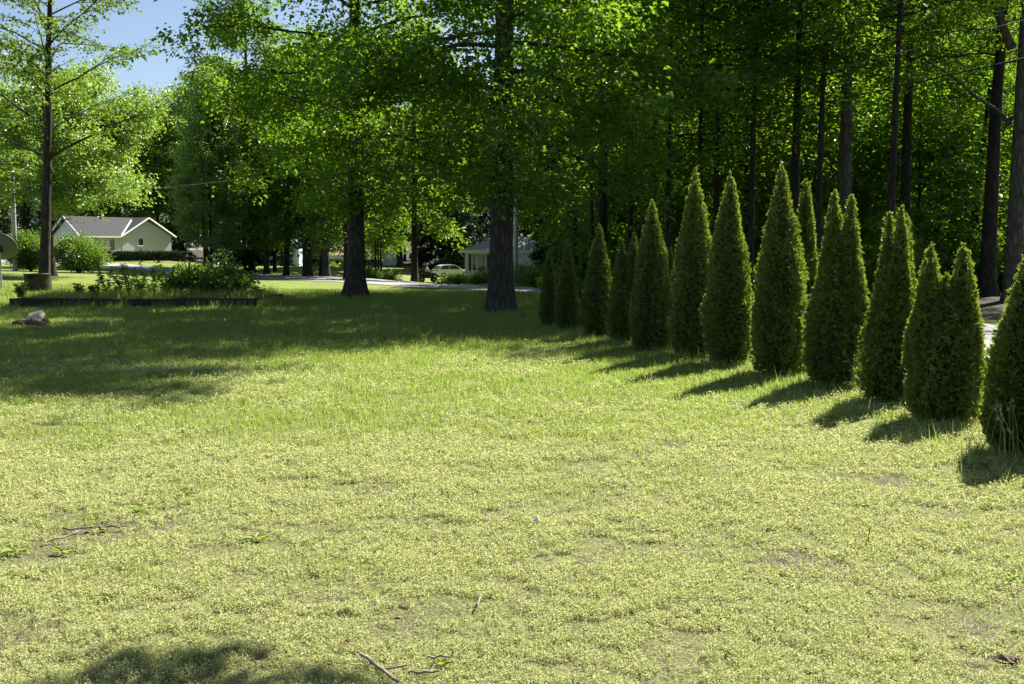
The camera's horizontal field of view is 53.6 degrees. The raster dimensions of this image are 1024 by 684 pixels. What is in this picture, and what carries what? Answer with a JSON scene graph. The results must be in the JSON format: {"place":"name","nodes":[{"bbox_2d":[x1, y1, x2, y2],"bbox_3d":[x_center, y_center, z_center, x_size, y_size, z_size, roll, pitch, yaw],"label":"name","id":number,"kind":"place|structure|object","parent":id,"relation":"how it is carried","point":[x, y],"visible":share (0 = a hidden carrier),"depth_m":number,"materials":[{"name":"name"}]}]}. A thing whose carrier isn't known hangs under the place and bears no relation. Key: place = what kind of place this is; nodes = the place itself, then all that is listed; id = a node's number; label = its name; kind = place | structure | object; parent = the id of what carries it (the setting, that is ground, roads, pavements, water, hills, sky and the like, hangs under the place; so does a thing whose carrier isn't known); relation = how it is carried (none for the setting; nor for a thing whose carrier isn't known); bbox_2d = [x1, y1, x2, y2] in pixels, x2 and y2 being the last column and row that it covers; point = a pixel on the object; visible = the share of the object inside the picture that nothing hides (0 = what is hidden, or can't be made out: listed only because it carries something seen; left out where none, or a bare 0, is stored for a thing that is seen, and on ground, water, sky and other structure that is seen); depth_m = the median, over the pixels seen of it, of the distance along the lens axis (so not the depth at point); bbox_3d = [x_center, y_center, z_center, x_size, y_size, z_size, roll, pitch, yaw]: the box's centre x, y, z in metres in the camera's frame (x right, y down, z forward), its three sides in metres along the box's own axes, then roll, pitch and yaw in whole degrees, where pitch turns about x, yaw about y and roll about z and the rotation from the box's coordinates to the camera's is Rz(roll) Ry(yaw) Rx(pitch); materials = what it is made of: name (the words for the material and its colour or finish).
{"place":"outdoors","nodes":[
{"label":"outdoors","id":0,"kind":"place"},
{"bbox_2d":[0,0,556,250],"label":"sky","id":1,"kind":"structure","parent":0,"point":[133,27],"materials":[{"name":"blue"}]},
{"bbox_2d":[1,260,997,357],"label":"road","id":2,"kind":"structure","parent":0,"point":[988,330],"depth_m":68.39,"materials":[{"name":"grey asphalt"}]},
{"bbox_2d":[0,250,1023,683],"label":"ground","id":3,"kind":"structure","parent":0,"point":[992,308],"depth_m":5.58,"materials":[{"name":"green plant"}]},
{"bbox_2d":[0,194,11,259],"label":"spruce tree","id":4,"kind":"object","parent":3,"relation":"on","point":[7,229],"visible":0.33,"depth_m":118.84,"materials":[{"name":"green plant"}]},
{"bbox_2d":[0,233,17,287],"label":"satellite dish","id":5,"kind":"object","parent":3,"relation":"on","point":[8,247],"visible":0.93,"depth_m":39.37,"materials":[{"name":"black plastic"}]},
{"bbox_2d":[0,116,55,236],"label":"tree","id":6,"kind":"object","parent":3,"relation":"on","point":[19,216],"visible":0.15,"depth_m":148.58,"materials":[{"name":"green plant"}]},
{"bbox_2d":[17,182,39,237],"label":"spruce tree","id":7,"kind":"object","parent":3,"relation":"on","point":[26,219],"visible":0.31,"depth_m":126.75,"materials":[{"name":"green plant"}]},
{"bbox_2d":[1,228,58,270],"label":"round bush","id":8,"kind":"object","parent":3,"relation":"on","point":[27,254],"visible":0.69,"depth_m":65.91,"materials":[{"name":"green plant"}]},
{"bbox_2d":[23,273,49,292],"bbox_3d":[-17.118,-2.125,36.505,0.897,0.692,0.910,0,5,0],"label":"black tub","id":9,"kind":"object","parent":3,"relation":"on","point":[36,281],"visible":0.74,"depth_m":36.17,"materials":[{"name":"plastic"}]},
{"bbox_2d":[36,226,116,273],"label":"round bush","id":10,"kind":"object","parent":3,"relation":"on","point":[78,255],"visible":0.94,"depth_m":66.19,"materials":[{"name":"green plant"}]},
{"bbox_2d":[0,48,178,275],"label":"maple tree","id":11,"kind":"object","parent":3,"relation":"on","point":[77,186],"visible":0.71,"depth_m":54.51,"materials":[{"name":"green plant"}]},
{"bbox_2d":[0,0,187,290],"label":"young tree","id":12,"kind":"object","parent":3,"relation":"on","point":[31,58],"visible":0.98,"depth_m":37.41,"materials":[{"name":"green plant"}]},
{"bbox_2d":[68,148,147,217],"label":"tree","id":13,"kind":"object","parent":3,"relation":"on","point":[118,213],"visible":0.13,"depth_m":158.33,"materials":[{"name":"green plant"}]},
{"bbox_2d":[52,215,176,254],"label":"house","id":14,"kind":"structure","parent":3,"relation":"on","point":[115,234],"depth_m":112.85,"materials":[{"name":"beige"}]},
{"bbox_2d":[9,294,281,307],"bbox_3d":[-10.192,-1.185,28.857,6.712,0.290,3.160,0,5,0],"label":"raised bed","id":15,"kind":"object","parent":3,"relation":"on","point":[34,302],"visible":0.44,"depth_m":27.30,"materials":[{"name":"soil"}]},
{"bbox_2d":[119,263,137,295],"bbox_3d":[-10.816,-1.708,28.613,0.526,1.043,0.690,-2,6,-20],"label":"upright weed","id":16,"kind":"object","parent":15,"relation":"on","point":[125,277],"visible":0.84,"depth_m":28.63,"materials":[{"name":"green plant"}]},
{"bbox_2d":[139,259,162,295],"bbox_3d":[-10.044,-1.730,28.224,0.686,1.160,0.743,-3,6,-31],"label":"upright weed","id":17,"kind":"object","parent":15,"relation":"on","point":[153,284],"visible":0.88,"depth_m":28.20,"materials":[{"name":"green plant"}]},
{"bbox_2d":[157,260,209,293],"bbox_3d":[-9.409,-1.747,29.219,1.433,1.315,1.555,4,7,36],"label":"leafy shrub","id":18,"kind":"object","parent":15,"relation":"on","point":[188,275],"visible":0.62,"depth_m":29.00,"materials":[{"name":"green plant"}]},
{"bbox_2d":[174,249,264,296],"bbox_3d":[-8.439,-1.822,29.362,2.461,1.784,2.526,-5,7,-41],"label":"leafy shrub","id":19,"kind":"object","parent":15,"relation":"on","point":[214,277],"visible":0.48,"depth_m":29.12,"materials":[{"name":"green plant"}]},
{"bbox_2d":[216,268,265,296],"bbox_3d":[-7.622,-1.549,28.616,1.305,1.088,1.333,2,6,24],"label":"leafy shrub","id":20,"kind":"object","parent":15,"relation":"on","point":[238,283],"visible":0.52,"depth_m":28.35,"materials":[{"name":"green plant"}]},
{"bbox_2d":[107,250,186,261],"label":"hedge","id":21,"kind":"object","parent":3,"relation":"on","point":[137,255],"visible":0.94,"depth_m":105.45,"materials":[{"name":"green plant"}]},
{"bbox_2d":[113,113,200,242],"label":"tree","id":22,"kind":"object","parent":3,"relation":"on","point":[141,212],"visible":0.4,"depth_m":146.95,"materials":[{"name":"green plant"}]},
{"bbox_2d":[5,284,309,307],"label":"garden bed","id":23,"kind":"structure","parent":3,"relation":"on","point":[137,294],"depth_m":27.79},
{"bbox_2d":[127,84,216,246],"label":"tree","id":24,"kind":"object","parent":3,"relation":"on","point":[169,103],"visible":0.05,"depth_m":160.43,"materials":[{"name":"green plant"}]},
{"bbox_2d":[167,183,196,261],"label":"spruce tree","id":25,"kind":"object","parent":3,"relation":"on","point":[177,246],"visible":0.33,"depth_m":132.78,"materials":[{"name":"green plant"}]},
{"bbox_2d":[138,57,243,258],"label":"tree","id":26,"kind":"object","parent":3,"relation":"on","point":[163,169],"visible":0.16,"depth_m":144.70,"materials":[{"name":"green plant"}]},
{"bbox_2d":[164,93,246,272],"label":"young tree","id":27,"kind":"object","parent":3,"relation":"on","point":[217,203],"visible":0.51,"depth_m":83.34,"materials":[{"name":"green plant"}]},
{"bbox_2d":[167,63,255,269],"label":"young tree","id":28,"kind":"object","parent":3,"relation":"on","point":[195,206],"visible":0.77,"depth_m":82.00,"materials":[{"name":"green plant"}]},
{"bbox_2d":[157,0,303,270],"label":"tall tree","id":29,"kind":"object","parent":3,"relation":"on","point":[263,49],"visible":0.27,"depth_m":88.08,"materials":[{"name":"green plant"}]},
{"bbox_2d":[219,143,274,272],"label":"spruce tree","id":30,"kind":"object","parent":3,"relation":"on","point":[243,258],"visible":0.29,"depth_m":90.34,"materials":[{"name":"green plant"}]},
{"bbox_2d":[216,68,292,273],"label":"roadside tree","id":31,"kind":"object","parent":3,"relation":"on","point":[266,266],"visible":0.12,"depth_m":88.05,"materials":[{"name":"green plant"}]},
{"bbox_2d":[232,80,318,274],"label":"roadside tree","id":32,"kind":"object","parent":3,"relation":"on","point":[286,271],"visible":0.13,"depth_m":87.33,"materials":[{"name":"green plant"}]},
{"bbox_2d":[236,22,367,275],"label":"roadside tree","id":33,"kind":"object","parent":3,"relation":"on","point":[307,270],"visible":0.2,"depth_m":82.23,"materials":[{"name":"green plant"}]},
{"bbox_2d":[270,94,342,275],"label":"roadside tree","id":34,"kind":"object","parent":3,"relation":"on","point":[320,261],"visible":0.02,"depth_m":85.88,"materials":[{"name":"green plant"}]},
{"bbox_2d":[265,41,377,276],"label":"roadside tree","id":35,"kind":"object","parent":3,"relation":"on","point":[326,271],"visible":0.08,"depth_m":80.08,"materials":[{"name":"green plant"}]},
{"bbox_2d":[289,84,400,278],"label":"roadside tree","id":36,"kind":"object","parent":3,"relation":"on","point":[344,237],"visible":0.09,"depth_m":77.39,"materials":[{"name":"green plant"}]},
{"bbox_2d":[149,0,575,296],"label":"oak tree","id":37,"kind":"object","parent":3,"relation":"on","point":[353,152],"visible":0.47,"depth_m":31.55,"materials":[{"name":"green plant"}]},
{"bbox_2d":[340,124,411,270],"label":"slender tree","id":38,"kind":"object","parent":3,"relation":"on","point":[376,249],"visible":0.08,"depth_m":103.17,"materials":[{"name":"green plant"}]},
{"bbox_2d":[364,177,408,269],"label":"slender tree","id":39,"kind":"object","parent":3,"relation":"on","point":[386,249],"visible":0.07,"depth_m":104.16,"materials":[{"name":"green plant"}]},
{"bbox_2d":[365,120,411,271],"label":"slender tree","id":40,"kind":"object","parent":3,"relation":"on","point":[401,236],"visible":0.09,"depth_m":103.11,"materials":[{"name":"green plant"}]},
{"bbox_2d":[379,120,431,266],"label":"shade tree","id":41,"kind":"object","parent":3,"relation":"on","point":[399,262],"visible":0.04,"depth_m":150.98,"materials":[{"name":"green plant"}]},
{"bbox_2d":[364,0,477,282],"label":"roadside tree","id":42,"kind":"object","parent":3,"relation":"on","point":[448,226],"visible":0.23,"depth_m":95.08,"materials":[{"name":"green plant"}]},
{"bbox_2d":[404,111,476,269],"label":"spruce tree","id":43,"kind":"object","parent":3,"relation":"on","point":[423,251],"visible":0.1,"depth_m":134.26,"materials":[{"name":"green plant"}]},
{"bbox_2d":[431,264,464,277],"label":"parked car","id":44,"kind":"object","parent":3,"relation":"on","point":[445,270],"visible":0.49,"depth_m":116.76,"materials":[{"name":"silver metal"}]},
{"bbox_2d":[428,124,485,271],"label":"spruce tree","id":45,"kind":"object","parent":3,"relation":"on","point":[454,255],"visible":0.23,"depth_m":128.12,"materials":[{"name":"green plant"}]},
{"bbox_2d":[427,110,489,259],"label":"spruce tree","id":46,"kind":"object","parent":3,"relation":"on","point":[483,217],"visible":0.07,"depth_m":138.87,"materials":[{"name":"green plant"}]},
{"bbox_2d":[458,233,541,276],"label":"cottage","id":47,"kind":"structure","parent":3,"relation":"on","point":[475,258],"depth_m":100.52,"materials":[{"name":"white"}]},
{"bbox_2d":[265,0,752,312],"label":"oak tree","id":48,"kind":"object","parent":3,"relation":"on","point":[507,128],"visible":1,"depth_m":24.01,"materials":[{"name":"green plant"}]},
{"bbox_2d":[513,144,517,285],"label":"utility pole","id":49,"kind":"object","parent":3,"relation":"on","point":[515,240],"visible":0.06,"depth_m":69.52,"materials":[{"name":"wood"}]},
{"bbox_2d":[528,58,1023,150],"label":"overhead cable","id":50,"kind":"object","parent":49,"relation":"attached to","point":[867,93],"visible":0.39,"depth_m":25.91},
{"bbox_2d":[486,3,569,241],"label":"forest tree","id":51,"kind":"object","parent":3,"relation":"on","point":[530,221],"visible":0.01,"depth_m":93.06,"materials":[{"name":"green plant"}]},
{"bbox_2d":[514,264,542,286],"bbox_3d":[1.495,-4.109,63.885,2.738,1.830,2.999,-3,6,-30],"label":"shrub","id":52,"kind":"object","parent":3,"relation":"on","point":[529,280],"visible":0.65,"depth_m":63.52,"materials":[{"name":"green plant"}]},
{"bbox_2d":[538,250,556,325],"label":"arborvitae","id":53,"kind":"object","parent":3,"relation":"on","point":[547,300],"visible":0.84,"depth_m":20.84,"materials":[{"name":"green plant"}]},
{"bbox_2d":[528,139,568,270],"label":"spruce tree","id":54,"kind":"object","parent":3,"relation":"on","point":[535,257],"visible":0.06,"depth_m":80.99,"materials":[{"name":"green plant"}]},
{"bbox_2d":[525,160,595,277],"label":"sapling","id":55,"kind":"object","parent":3,"relation":"on","point":[555,244],"visible":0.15,"depth_m":64.38,"materials":[{"name":"green plant"}]},
{"bbox_2d":[514,1,612,275],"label":"forest tree","id":56,"kind":"object","parent":3,"relation":"on","point":[573,253],"visible":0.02,"depth_m":57.45,"materials":[{"name":"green plant"}]},
{"bbox_2d":[552,240,580,329],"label":"arborvitae","id":57,"kind":"object","parent":3,"relation":"on","point":[567,308],"visible":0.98,"depth_m":19.77,"materials":[{"name":"green plant"}]},
{"bbox_2d":[579,224,612,336],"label":"arborvitae","id":58,"kind":"object","parent":3,"relation":"on","point":[596,290],"visible":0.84,"depth_m":18.29,"materials":[{"name":"green plant"}]},
{"bbox_2d":[475,0,716,250],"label":"forest tree","id":59,"kind":"object","parent":3,"relation":"on","point":[591,202],"visible":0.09,"depth_m":48.45,"materials":[{"name":"green plant"}]},
{"bbox_2d":[538,137,663,289],"bbox_3d":[5.245,-7.093,56.069,7.889,9.074,7.100,0,5,0],"label":"tree","id":60,"kind":"object","parent":3,"relation":"on","point":[573,235],"visible":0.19,"depth_m":55.66,"materials":[{"name":"green plant"}]},
{"bbox_2d":[531,2,707,274],"bbox_3d":[3.802,-11.998,43.628,8.111,19.971,7.955,4,7,38],"label":"forest tree","id":61,"kind":"object","parent":3,"relation":"on","point":[602,212],"depth_m":44.42,"materials":[{"name":"green plant"}]},
{"bbox_2d":[604,232,637,340],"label":"arborvitae","id":62,"kind":"object","parent":3,"relation":"on","point":[617,316],"visible":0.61,"depth_m":17.31,"materials":[{"name":"green plant"}]},
{"bbox_2d":[487,0,773,255],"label":"forest tree","id":63,"kind":"object","parent":3,"relation":"on","point":[630,220],"visible":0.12,"depth_m":41.97,"materials":[{"name":"green plant"}]},
{"bbox_2d":[571,120,712,276],"bbox_3d":[6.547,-6.764,49.906,7.028,9.034,7.577,2,6,21],"label":"tree","id":64,"kind":"object","parent":3,"relation":"on","point":[615,208],"visible":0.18,"depth_m":49.04,"materials":[{"name":"green plant"}]},
{"bbox_2d":[627,199,675,349],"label":"arborvitae","id":65,"kind":"object","parent":3,"relation":"on","point":[650,302],"visible":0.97,"depth_m":15.96,"materials":[{"name":"green plant"}]},
{"bbox_2d":[584,0,733,211],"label":"forest tree","id":66,"kind":"object","parent":3,"relation":"on","point":[654,149],"visible":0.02,"depth_m":43.80,"materials":[{"name":"green plant"}]},
{"bbox_2d":[513,0,836,256],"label":"forest tree","id":67,"kind":"object","parent":3,"relation":"on","point":[674,163],"visible":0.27,"depth_m":35.70,"materials":[{"name":"green plant"}]},
{"bbox_2d":[621,117,741,260],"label":"tree","id":68,"kind":"object","parent":3,"relation":"on","point":[674,224],"visible":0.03,"depth_m":53.98,"materials":[{"name":"green plant"}]},
{"bbox_2d":[666,167,713,355],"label":"arborvitae","id":69,"kind":"object","parent":3,"relation":"on","point":[688,288],"visible":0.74,"depth_m":14.99,"materials":[{"name":"green plant"}]},
{"bbox_2d":[561,0,865,192],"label":"forest tree","id":70,"kind":"object","parent":3,"relation":"on","point":[700,139],"visible":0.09,"depth_m":39.03,"materials":[{"name":"green plant"}]},
{"bbox_2d":[698,170,754,363],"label":"arborvitae","id":71,"kind":"object","parent":3,"relation":"on","point":[726,313],"visible":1,"depth_m":14.05,"materials":[{"name":"green plant"}]},
{"bbox_2d":[659,85,803,262],"bbox_3d":[10.507,-7.135,47.818,7.540,10.287,8.276,0,5,0],"label":"sapling","id":72,"kind":"object","parent":3,"relation":"on","point":[708,185],"visible":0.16,"depth_m":47.45,"materials":[{"name":"green plant"}]},
{"bbox_2d":[642,0,837,239],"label":"forest tree","id":73,"kind":"object","parent":3,"relation":"on","point":[716,197],"visible":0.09,"depth_m":38.37,"materials":[{"name":"green plant"}]},
{"bbox_2d":[622,0,871,293],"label":"forest tree","id":74,"kind":"object","parent":3,"relation":"on","point":[754,121],"visible":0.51,"depth_m":31.81,"materials":[{"name":"green plant"}]},
{"bbox_2d":[681,10,827,248],"bbox_3d":[10.316,-12.302,46.083,7.955,19.972,8.111,2,6,20],"label":"forest tree","id":75,"kind":"object","parent":3,"relation":"on","point":[746,192],"visible":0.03,"depth_m":46.41,"materials":[{"name":"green plant"}]},
{"bbox_2d":[749,161,809,373],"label":"arborvitae","id":76,"kind":"object","parent":3,"relation":"on","point":[778,307],"visible":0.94,"depth_m":12.86,"materials":[{"name":"green plant"}]},
{"bbox_2d":[687,0,874,249],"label":"forest tree","id":77,"kind":"object","parent":3,"relation":"on","point":[833,121],"visible":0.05,"depth_m":51.20,"materials":[{"name":"green plant"}]},
{"bbox_2d":[711,0,875,222],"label":"forest tree","id":78,"kind":"object","parent":3,"relation":"on","point":[795,178],"visible":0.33,"depth_m":33.38,"materials":[{"name":"green plant"}]},
{"bbox_2d":[795,177,818,368],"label":"arborvitae","id":79,"kind":"object","parent":3,"relation":"on","point":[805,219],"visible":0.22,"depth_m":13.44,"materials":[{"name":"green plant"}]},
{"bbox_2d":[720,62,925,254],"bbox_3d":[12.291,-6.585,40.316,7.924,10.120,7.995,0,5,0],"label":"sapling","id":80,"kind":"object","parent":3,"relation":"on","point":[807,171],"visible":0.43,"depth_m":39.28,"materials":[{"name":"green plant"}]},
{"bbox_2d":[701,0,954,263],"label":"forest tree","id":81,"kind":"object","parent":3,"relation":"on","point":[858,69],"visible":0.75,"depth_m":29.96,"materials":[{"name":"green plant"}]},
{"bbox_2d":[798,189,870,384],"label":"arborvitae","id":82,"kind":"object","parent":3,"relation":"on","point":[834,316],"visible":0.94,"depth_m":11.88,"materials":[{"name":"green plant"}]},
{"bbox_2d":[768,0,951,224],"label":"forest tree","id":83,"kind":"object","parent":3,"relation":"on","point":[844,190],"visible":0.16,"depth_m":35.33,"materials":[{"name":"green plant"}]},
{"bbox_2d":[806,1,955,191],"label":"forest tree","id":84,"kind":"object","parent":3,"relation":"on","point":[926,181],"visible":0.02,"depth_m":52.32,"materials":[{"name":"green plant"}]},
{"bbox_2d":[852,205,917,402],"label":"arborvitae","id":85,"kind":"object","parent":3,"relation":"on","point":[885,326],"visible":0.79,"depth_m":10.67,"materials":[{"name":"green plant"}]},
{"bbox_2d":[746,0,1023,233],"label":"forest tree","id":86,"kind":"object","parent":3,"relation":"on","point":[898,33],"visible":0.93,"depth_m":27.29,"materials":[{"name":"green plant"}]},
{"bbox_2d":[860,208,925,297],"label":"sapling","id":87,"kind":"object","parent":3,"relation":"on","point":[872,246],"visible":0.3,"depth_m":31.13,"materials":[{"name":"green plant"}]},
{"bbox_2d":[829,0,991,217],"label":"forest tree","id":88,"kind":"object","parent":3,"relation":"on","point":[905,191],"visible":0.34,"depth_m":36.34,"materials":[{"name":"green plant"}]},
{"bbox_2d":[811,25,1012,287],"bbox_3d":[16.446,-7.407,41.451,8.550,10.980,9.211,0,5,0],"label":"sapling","id":89,"kind":"object","parent":3,"relation":"on","point":[923,152],"visible":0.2,"depth_m":40.06,"materials":[{"name":"green plant"}]},
{"bbox_2d":[823,79,1004,282],"bbox_3d":[15.164,-5.766,38.387,6.296,8.094,6.788,5,7,43],"label":"sapling","id":90,"kind":"object","parent":3,"relation":"on","point":[965,164],"visible":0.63,"depth_m":37.70,"materials":[{"name":"green plant"}]},
{"bbox_2d":[898,241,989,421],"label":"arborvitae","id":91,"kind":"object","parent":3,"relation":"on","point":[943,346],"visible":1,"depth_m":9.37,"materials":[{"name":"green plant"}]},
{"bbox_2d":[914,185,981,248],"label":"sapling","id":92,"kind":"object","parent":3,"relation":"on","point":[927,232],"visible":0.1,"depth_m":49.85,"materials":[{"name":"green plant"}]},
{"bbox_2d":[882,0,1021,295],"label":"forest tree","id":93,"kind":"object","parent":3,"relation":"on","point":[987,284],"visible":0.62,"depth_m":33.47,"materials":[{"name":"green plant"}]},
{"bbox_2d":[913,94,1013,250],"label":"sapling","id":94,"kind":"object","parent":3,"relation":"on","point":[1002,220],"visible":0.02,"depth_m":53.13,"materials":[{"name":"green plant"}]},
{"bbox_2d":[911,0,1023,300],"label":"forest tree","id":95,"kind":"object","parent":3,"relation":"on","point":[1014,239],"visible":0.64,"depth_m":30.48,"materials":[{"name":"plant"}]},
{"bbox_2d":[918,0,1020,253],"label":"forest tree","id":96,"kind":"object","parent":3,"relation":"on","point":[989,80],"visible":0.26,"depth_m":40.83,"materials":[{"name":"green plant"}]},
{"bbox_2d":[924,1,1020,229],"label":"forest tree","id":97,"kind":"object","parent":3,"relation":"on","point":[985,100],"visible":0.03,"depth_m":51.61,"materials":[{"name":"green plant"}]},
{"bbox_2d":[935,64,1023,257],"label":"sapling","id":98,"kind":"object","parent":3,"relation":"on","point":[1001,213],"visible":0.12,"depth_m":43.67,"materials":[{"name":"green plant"}]},
{"bbox_2d":[973,238,1023,290],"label":"undergrowth bush","id":99,"kind":"object","parent":3,"relation":"on","point":[1000,263],"visible":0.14,"depth_m":38.21,"materials":[{"name":"green plant"}]},
{"bbox_2d":[977,254,1023,453],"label":"arborvitae","id":100,"kind":"object","parent":3,"relation":"on","point":[1003,379],"visible":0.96,"depth_m":7.96,"materials":[{"name":"green plant"}]},
{"bbox_2d":[322,291,1023,494],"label":"tall grass","id":101,"kind":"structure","parent":0,"point":[799,378],"depth_m":11.17,"materials":[{"name":"green plant"}]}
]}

